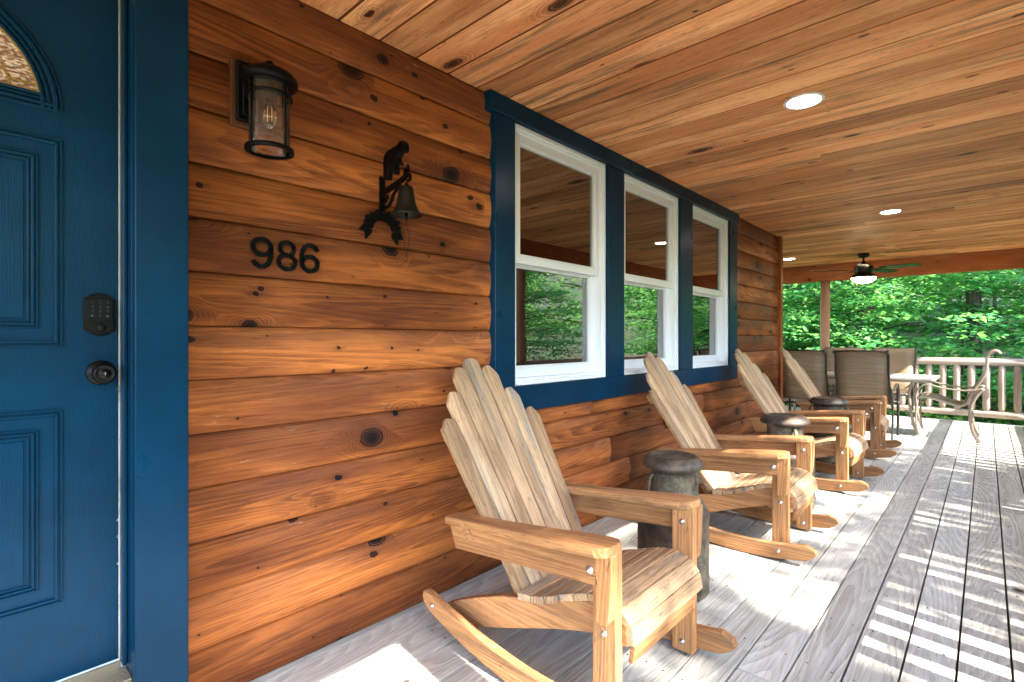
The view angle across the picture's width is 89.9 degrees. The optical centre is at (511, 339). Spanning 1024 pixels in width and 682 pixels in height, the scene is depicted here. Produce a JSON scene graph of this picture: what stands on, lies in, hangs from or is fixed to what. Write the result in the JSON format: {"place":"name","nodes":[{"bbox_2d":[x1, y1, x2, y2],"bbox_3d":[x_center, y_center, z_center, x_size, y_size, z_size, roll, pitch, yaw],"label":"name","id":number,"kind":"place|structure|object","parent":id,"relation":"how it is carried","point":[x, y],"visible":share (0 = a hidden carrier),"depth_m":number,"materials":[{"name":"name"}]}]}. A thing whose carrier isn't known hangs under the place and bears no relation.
{"place":"outdoors","nodes":[
{"label":"outdoors","id":0,"kind":"place"},
{"bbox_2d":[785,269,1023,424],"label":"ground","id":1,"kind":"structure","parent":0,"point":[993,368],"depth_m":20.22,"materials":[{"name":"green plant"}]},
{"bbox_2d":[250,407,1023,681],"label":"deck","id":2,"kind":"structure","parent":1,"relation":"on","point":[912,570],"depth_m":2.32,"materials":[{"name":"grey wood"}]},
{"bbox_2d":[0,0,782,681],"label":"house","id":3,"kind":"structure","parent":2,"relation":"on","point":[222,458],"depth_m":1.84,"materials":[{"name":"brown wood"}]},
{"bbox_2d":[0,0,117,681],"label":"door","id":4,"kind":"structure","parent":3,"relation":"in","point":[59,58],"depth_m":1.48,"materials":[{"name":"blue paint"}]},
{"bbox_2d":[250,237,273,268],"bbox_3d":[-0.867,-0.301,1.780,0.009,0.113,0.077,0,0,43],"label":"house number","id":5,"kind":"object","parent":3,"relation":"attached to","point":[269,252],"visible":1,"depth_m":1.78,"materials":[{"name":"black metal"}]},
{"bbox_2d":[229,56,297,159],"bbox_3d":[-0.815,-0.776,1.692,0.246,0.336,0.172,0,0,43],"label":"wall lantern","id":6,"kind":"object","parent":3,"relation":"attached to","point":[256,89],"depth_m":1.68,"materials":[{"name":"black metal"}]},
{"bbox_2d":[276,240,297,271],"bbox_3d":[-0.808,-0.301,1.843,0.009,0.113,0.076,0,0,43],"label":"house number","id":7,"kind":"object","parent":3,"relation":"attached to","point":[283,254],"visible":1,"depth_m":1.84,"materials":[{"name":"black metal"}]},
{"bbox_2d":[299,243,319,273],"bbox_3d":[-0.751,-0.302,1.905,0.009,0.113,0.077,0,0,43],"label":"house number","id":8,"kind":"object","parent":3,"relation":"attached to","point":[303,257],"visible":1,"depth_m":1.90,"materials":[{"name":"black metal"}]},
{"bbox_2d":[359,140,421,257],"bbox_3d":[-0.458,-0.554,2.057,0.235,0.465,0.212,0,0,43],"label":"dinner bell","id":9,"kind":"object","parent":3,"relation":"attached to","point":[406,208],"visible":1,"depth_m":2.06,"materials":[{"name":"black metal"}]},
{"bbox_2d":[515,123,605,385],"bbox_3d":[0.268,-0.455,3.093,0.134,1.401,0.899,0,0,43],"label":"window frame","id":10,"kind":"structure","parent":3,"relation":"in","point":[560,190],"depth_m":3.11,"materials":[{"name":"white plastic"}]},
{"bbox_2d":[624,173,677,374],"bbox_3d":[1.013,-0.455,3.899,0.134,1.401,0.874,0,0,43],"label":"window frame","id":11,"kind":"structure","parent":3,"relation":"in","point":[650,212],"depth_m":3.95,"materials":[{"name":"white plastic"}]},
{"bbox_2d":[693,205,727,367],"bbox_3d":[1.765,-0.455,4.713,0.134,1.401,0.849,0,0,43],"label":"window frame","id":12,"kind":"structure","parent":3,"relation":"in","point":[710,231],"depth_m":4.81,"materials":[{"name":"white plastic"}]},
{"bbox_2d":[423,358,737,681],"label":"rocking chair","id":13,"kind":"object","parent":2,"relation":"on","point":[564,571],"visible":1,"depth_m":1.90,"materials":[{"name":"brown wood"}]},
{"bbox_2d":[638,450,709,601],"bbox_3d":[0.770,0.866,2.461,0.335,0.633,0.335,0,0,31],"label":"milk can","id":14,"kind":"object","parent":2,"relation":"on","point":[673,471],"visible":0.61,"depth_m":2.36,"materials":[{"name":"grey metal"}]},
{"bbox_2d":[643,352,838,560],"bbox_3d":[1.356,0.634,3.227,1.101,1.096,0.704,0,0,41],"label":"rocking chair","id":15,"kind":"object","parent":2,"relation":"on","point":[777,483],"visible":0.83,"depth_m":3.07,"materials":[{"name":"brown wood"}]},
{"bbox_2d":[760,413,815,511],"bbox_3d":[1.970,0.863,3.708,0.386,0.640,0.386,0,0,-37],"label":"milk can","id":16,"kind":"object","parent":2,"relation":"on","point":[785,424],"visible":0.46,"depth_m":3.60,"materials":[{"name":"grey metal"}]},
{"bbox_2d":[734,349,884,491],"bbox_3d":[2.496,0.634,4.446,1.101,1.096,0.704,0,0,45],"label":"rocking chair","id":17,"kind":"object","parent":2,"relation":"on","point":[843,445],"visible":0.66,"depth_m":4.34,"materials":[{"name":"brown wood"}]},
{"bbox_2d":[783,349,836,409],"bbox_3d":[3.834,0.650,6.679,0.610,1.074,0.771,0,0,42],"label":"sling chair","id":18,"kind":"object","parent":2,"relation":"on","point":[812,364],"visible":0.47,"depth_m":6.45,"materials":[{"name":"brown fabric"}]},
{"bbox_2d":[820,281,829,349],"bbox_3d":[5.271,0.100,8.647,0.148,2.168,0.152,0,0,43],"label":"porch post","id":19,"kind":"object","parent":2,"relation":"on","point":[824,314],"visible":0.5,"depth_m":8.59,"materials":[{"name":"brown wood"}]},
{"bbox_2d":[785,398,808,401],"bbox_3d":[4.413,0.682,9.444,2.200,0.842,0.116,0,0,43],"label":"log railing","id":20,"kind":"object","parent":19,"relation":"attached to","point":[798,400],"depth_m":8.88,"materials":[{"name":"beige wood"}]},
{"bbox_2d":[783,248,1023,283],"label":"porch beam","id":21,"kind":"structure","parent":19,"relation":"on","point":[980,261],"depth_m":7.70,"materials":[{"name":"brown wood"}]},
{"bbox_2d":[806,396,851,465],"bbox_3d":[2.987,0.863,4.837,0.393,0.640,0.393,0,0,-5],"label":"milk can","id":22,"kind":"object","parent":2,"relation":"on","point":[828,403],"visible":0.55,"depth_m":4.72,"materials":[{"name":"grey metal"}]},
{"bbox_2d":[780,347,901,457],"bbox_3d":[3.514,0.634,5.562,1.101,1.096,0.704,0,0,41],"label":"rocking chair","id":23,"kind":"object","parent":2,"relation":"on","point":[877,422],"visible":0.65,"depth_m":5.43,"materials":[{"name":"brown wood"}]},
{"bbox_2d":[825,347,865,391],"bbox_3d":[5.076,0.650,7.922,0.610,1.074,0.771,0,0,43],"label":"sling chair","id":24,"kind":"object","parent":2,"relation":"on","point":[830,360],"visible":0.08,"depth_m":8.21,"materials":[{"name":"beige fabric"}]},
{"bbox_2d":[783,371,939,434],"bbox_3d":[4.673,0.829,7.147,1.940,0.716,0.860,0,0,43],"label":"dining table","id":25,"kind":"object","parent":2,"relation":"on","point":[915,379],"visible":0.49,"depth_m":6.44,"materials":[{"name":"stone"}]},
{"bbox_2d":[832,349,899,439],"bbox_3d":[4.309,0.650,6.268,0.610,1.074,0.771,0,0,43],"label":"sling chair","id":26,"kind":"object","parent":2,"relation":"on","point":[862,372],"visible":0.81,"depth_m":6.10,"materials":[{"name":"brown fabric"}]},
{"bbox_2d":[868,347,917,425],"bbox_3d":[5.532,0.650,7.500,0.610,1.074,0.771,0,0,44],"label":"sling chair","id":27,"kind":"object","parent":2,"relation":"on","point":[903,360],"visible":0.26,"depth_m":7.57,"materials":[{"name":"beige fabric"}]},
{"bbox_2d":[887,357,1023,419],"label":"log railing","id":28,"kind":"object","parent":2,"relation":"on","point":[986,412],"visible":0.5,"depth_m":7.36,"materials":[{"name":"beige wood"}]},
{"bbox_2d":[915,349,1000,442],"bbox_3d":[5.404,0.650,6.226,0.771,1.074,0.610,0,0,43],"label":"sling chair","id":29,"kind":"object","parent":2,"relation":"on","point":[972,397],"visible":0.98,"depth_m":6.15,"materials":[{"name":"brown metal"}]},
{"bbox_2d":[783,278,905,349],"bbox_3d":[8.922,-2.049,17.750,7.892,7.180,8.372,0,0,-35],"label":"maple tree","id":30,"kind":"object","parent":1,"relation":"on","point":[832,310],"visible":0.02,"depth_m":16.92,"materials":[{"name":"green plant"}]},
{"bbox_2d":[783,280,925,348],"bbox_3d":[6.563,-1.022,13.003,7.334,6.095,6.759,0,0,-20],"label":"maple tree","id":31,"kind":"object","parent":1,"relation":"on","point":[842,321],"visible":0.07,"depth_m":11.13,"materials":[{"name":"green plant"}]},
{"bbox_2d":[788,278,924,346],"bbox_3d":[13.520,-5.042,21.936,9.911,11.700,9.554,0,0,42],"label":"forest tree","id":32,"kind":"object","parent":1,"relation":"on","point":[867,319],"depth_m":19.95,"materials":[{"name":"green plant"}]},
{"bbox_2d":[783,269,1022,366],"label":"maple tree","id":33,"kind":"object","parent":1,"relation":"on","point":[906,328],"visible":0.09,"depth_m":13.07,"materials":[{"name":"green plant"}]},
{"bbox_2d":[783,269,1023,414],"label":"maple tree","id":34,"kind":"object","parent":1,"relation":"on","point":[981,277],"visible":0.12,"depth_m":11.43,"materials":[{"name":"green plant"}]},
{"bbox_2d":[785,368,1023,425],"bbox_3d":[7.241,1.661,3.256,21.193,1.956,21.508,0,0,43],"label":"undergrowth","id":35,"kind":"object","parent":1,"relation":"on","point":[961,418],"visible":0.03,"depth_m":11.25,"materials":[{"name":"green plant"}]},
{"bbox_2d":[897,274,964,308],"bbox_3d":[28.867,-9.031,33.626,11.975,14.664,12.422,0,0,10],"label":"forest tree","id":36,"kind":"object","parent":1,"relation":"on","point":[942,284],"depth_m":33.35,"materials":[{"name":"green plant"}]},
{"bbox_2d":[945,286,950,368],"bbox_3d":[15.312,-2.956,17.957,1.293,8.003,1.053,0,0,7],"label":"sapling","id":37,"kind":"object","parent":1,"relation":"on","point":[948,366],"visible":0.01,"depth_m":17.52,"materials":[{"name":"green plant"}]},
{"bbox_2d":[884,272,1022,330],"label":"forest tree","id":38,"kind":"object","parent":1,"relation":"on","point":[1012,284],"depth_m":26.32,"materials":[{"name":"green plant"}]},
{"bbox_2d":[892,304,1023,425],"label":"maple tree","id":39,"kind":"object","parent":1,"relation":"on","point":[997,335],"visible":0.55,"depth_m":9.54,"materials":[{"name":"green plant"}]},
{"bbox_2d":[959,282,963,376],"bbox_3d":[13.793,-2.814,16.017,1.850,8.002,1.366,0,0,-22],"label":"sapling","id":40,"kind":"object","parent":1,"relation":"on","point":[962,341],"visible":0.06,"depth_m":15.79,"materials":[{"name":"green plant"}]},
{"bbox_2d":[906,269,1023,366],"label":"maple tree","id":41,"kind":"object","parent":1,"relation":"on","point":[1007,308],"visible":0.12,"depth_m":15.18,"materials":[{"name":"green plant"}]},
{"bbox_2d":[961,272,982,406],"bbox_3d":[12.057,-4.356,12.357,9.996,12.114,9.955,0,0,-39],"label":"oak tree","id":42,"kind":"object","parent":1,"relation":"on","point":[973,297],"depth_m":12.51,"materials":[{"name":"green plant"}]},
{"bbox_2d":[934,269,1023,368],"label":"maple tree","id":43,"kind":"object","parent":1,"relation":"on","point":[1018,303],"visible":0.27,"depth_m":11.90,"materials":[{"name":"green plant"}]},
{"bbox_2d":[993,270,998,357],"bbox_3d":[16.723,-3.020,17.212,1.159,8.004,1.985,0,0,43],"label":"sapling","id":44,"kind":"object","parent":1,"relation":"on","point":[995,354],"visible":0.02,"depth_m":17.44,"materials":[{"name":"green plant"}]},
{"bbox_2d":[986,282,1023,300],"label":"forest tree","id":45,"kind":"object","parent":1,"relation":"on","point":[1017,291],"visible":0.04,"depth_m":26.88,"materials":[{"name":"green plant"}]},
{"bbox_2d":[993,268,1023,314],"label":"forest tree","id":46,"kind":"object","parent":1,"relation":"on","point":[1011,298],"visible":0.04,"depth_m":21.73,"materials":[{"name":"green plant"}]},
{"bbox_3d":[0.177,-1.332,5.318,8.780,0.163,12.450,0,0,43],"label":"porch roof","id":47,"kind":"object","parent":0,"visible":0},
{"bbox_2d":[299,0,1023,268],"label":"ceiling","id":48,"kind":"structure","parent":47,"relation":"attached to","point":[916,114],"depth_m":2.62,"materials":[{"name":"brown wood"}]},
{"bbox_2d":[783,92,824,109],"bbox_3d":[1.531,-1.250,2.693,0.192,0.008,0.192,0,0,43],"label":"recessed light","id":49,"kind":"object","parent":48,"relation":"attached to","point":[803,100],"visible":1,"depth_m":2.68,"materials":[{"name":"white plastic"}]},
{"bbox_2d":[812,253,920,283],"bbox_3d":[5.125,-0.974,7.448,1.289,0.560,1.284,0,0,43],"label":"ceiling fan","id":50,"kind":"object","parent":48,"relation":"hanging from","point":[863,271],"visible":1,"depth_m":7.40,"materials":[{"name":"brown metal"}]},
{"bbox_2d":[879,209,902,213],"bbox_3d":[3.699,-1.250,5.015,0.192,0.008,0.192,0,0,43],"label":"recessed light","id":51,"kind":"object","parent":48,"relation":"attached to","point":[890,211],"visible":1,"depth_m":5.00,"materials":[{"name":"white plastic"}]}
]}

